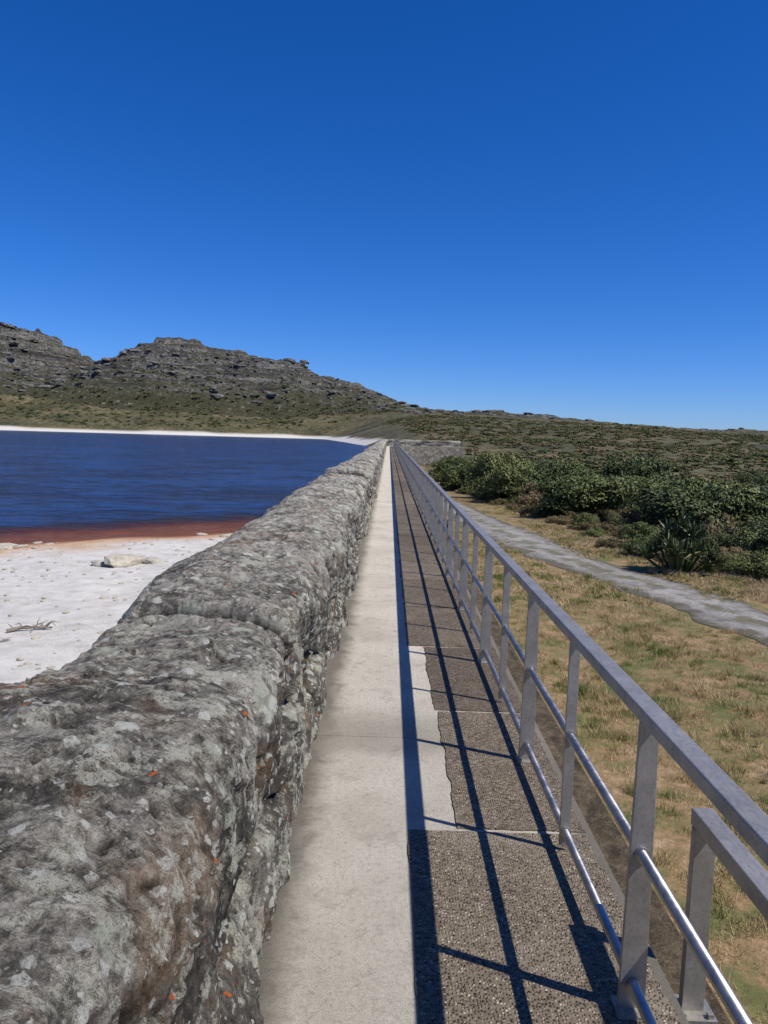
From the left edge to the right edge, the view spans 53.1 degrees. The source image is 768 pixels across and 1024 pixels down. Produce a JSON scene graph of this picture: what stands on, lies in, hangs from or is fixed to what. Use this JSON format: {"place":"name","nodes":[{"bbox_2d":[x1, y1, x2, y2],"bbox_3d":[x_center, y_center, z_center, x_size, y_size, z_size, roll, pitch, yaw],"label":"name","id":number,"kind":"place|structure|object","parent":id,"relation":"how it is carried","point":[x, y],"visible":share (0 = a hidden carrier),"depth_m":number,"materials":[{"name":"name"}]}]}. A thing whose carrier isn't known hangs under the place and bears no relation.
{"place":"outdoors","nodes":[
{"label":"outdoors","id":0,"kind":"place"},
{"bbox_2d":[0,430,368,544],"bbox_3d":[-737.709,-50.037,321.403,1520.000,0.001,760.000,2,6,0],"label":"water","id":1,"kind":"structure","parent":0,"point":[62,486],"depth_m":63.69,"materials":[{"name":"blue liquid"}]},
{"bbox_2d":[0,325,584,420],"bbox_3d":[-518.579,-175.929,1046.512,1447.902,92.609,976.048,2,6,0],"label":"rocky hill","id":2,"kind":"structure","parent":0,"point":[124,398],"depth_m":674.77,"materials":[{"name":"grey stone"}]},
{"bbox_2d":[0,322,766,434],"bbox_3d":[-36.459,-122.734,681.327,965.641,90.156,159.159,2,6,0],"label":"hill boulders","id":3,"kind":"object","parent":2,"relation":"on","point":[270,394],"visible":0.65,"depth_m":691.80,"materials":[{"name":"grey stone"}]},
{"bbox_2d":[0,394,767,1023],"bbox_3d":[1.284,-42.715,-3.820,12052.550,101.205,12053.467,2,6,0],"label":"ground","id":4,"kind":"structure","parent":0,"point":[58,644],"depth_m":16.28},
{"bbox_2d":[6,618,56,632],"bbox_3d":[-6.468,2.106,14.160,0.888,0.162,0.677,-1,6,-28],"label":"driftwood branch","id":5,"kind":"object","parent":4,"relation":"on","point":[41,626],"visible":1,"depth_m":14.14,"materials":[{"name":"grey wood"}]},
{"bbox_2d":[1,538,204,678],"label":"beach pebbles","id":6,"kind":"object","parent":4,"relation":"on","point":[39,637],"visible":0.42,"depth_m":17.45,"materials":[{"name":"grey stone"}]},
{"bbox_2d":[0,533,231,549],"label":"shore stones","id":7,"kind":"object","parent":4,"relation":"on","point":[4,546],"visible":0.53,"depth_m":26.68,"materials":[{"name":"beige stone"}]},
{"bbox_2d":[91,554,161,567],"bbox_3d":[-7.702,1.481,23.081,1.925,0.476,1.146,-4,8,-43],"label":"beach boulder","id":8,"kind":"object","parent":4,"relation":"on","point":[121,560],"visible":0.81,"depth_m":22.67,"materials":[{"name":"beige stone"}]},
{"bbox_2d":[0,352,767,578],"bbox_3d":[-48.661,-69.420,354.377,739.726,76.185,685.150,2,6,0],"label":"fynbos shrubs","id":9,"kind":"object","parent":4,"relation":"on","point":[622,496],"visible":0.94,"depth_m":49.91,"materials":[{"name":"green plant"}]},
{"bbox_2d":[401,447,730,1023],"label":"dam wall","id":10,"kind":"structure","parent":4,"relation":"on","point":[665,941],"depth_m":3.81,"materials":[{"name":"grey concrete"}]},
{"bbox_2d":[0,439,460,1023],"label":"stone parapet wall","id":11,"kind":"structure","parent":10,"relation":"on","point":[158,739],"depth_m":1.75,"materials":[{"name":"grey stone"}]},
{"bbox_2d":[258,446,688,1023],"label":"concrete walkway","id":12,"kind":"structure","parent":10,"relation":"on","point":[338,947],"depth_m":3.38,"materials":[{"name":"grey concrete"}]},
{"bbox_2d":[390,446,679,1023],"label":"aggregate paving slabs","id":13,"kind":"structure","parent":12,"relation":"on","point":[509,929],"depth_m":3.00,"materials":[{"name":"grey concrete"}]},
{"bbox_2d":[393,440,767,1023],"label":"metal railing","id":14,"kind":"object","parent":12,"relation":"on","point":[743,813],"visible":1,"depth_m":2.54,"materials":[{"name":"metal"}]},
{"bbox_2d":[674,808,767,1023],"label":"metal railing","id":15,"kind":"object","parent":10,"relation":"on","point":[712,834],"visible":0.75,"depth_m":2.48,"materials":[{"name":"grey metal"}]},
{"bbox_2d":[438,496,767,1023],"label":"dry grass","id":16,"kind":"structure","parent":4,"relation":"on","point":[750,708],"depth_m":14.08,"materials":[{"name":"plant"}]},
{"bbox_2d":[636,510,726,573],"bbox_3d":[8.966,0.858,23.229,2.817,2.066,2.370,2,6,0],"label":"aloe plant","id":17,"kind":"object","parent":4,"relation":"on","point":[675,554],"visible":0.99,"depth_m":23.06,"materials":[{"name":"green plant"}]},
{"bbox_2d":[0,0,767,430],"label":"sky","id":18,"kind":"structure","parent":0,"point":[559,208],"materials":[{"name":"blue"}]},
{"bbox_2d":[438,497,767,645],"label":"gravel road","id":19,"kind":"structure","parent":0,"point":[728,614],"depth_m":21.30,"materials":[{"name":"grey gravel"}]}
]}

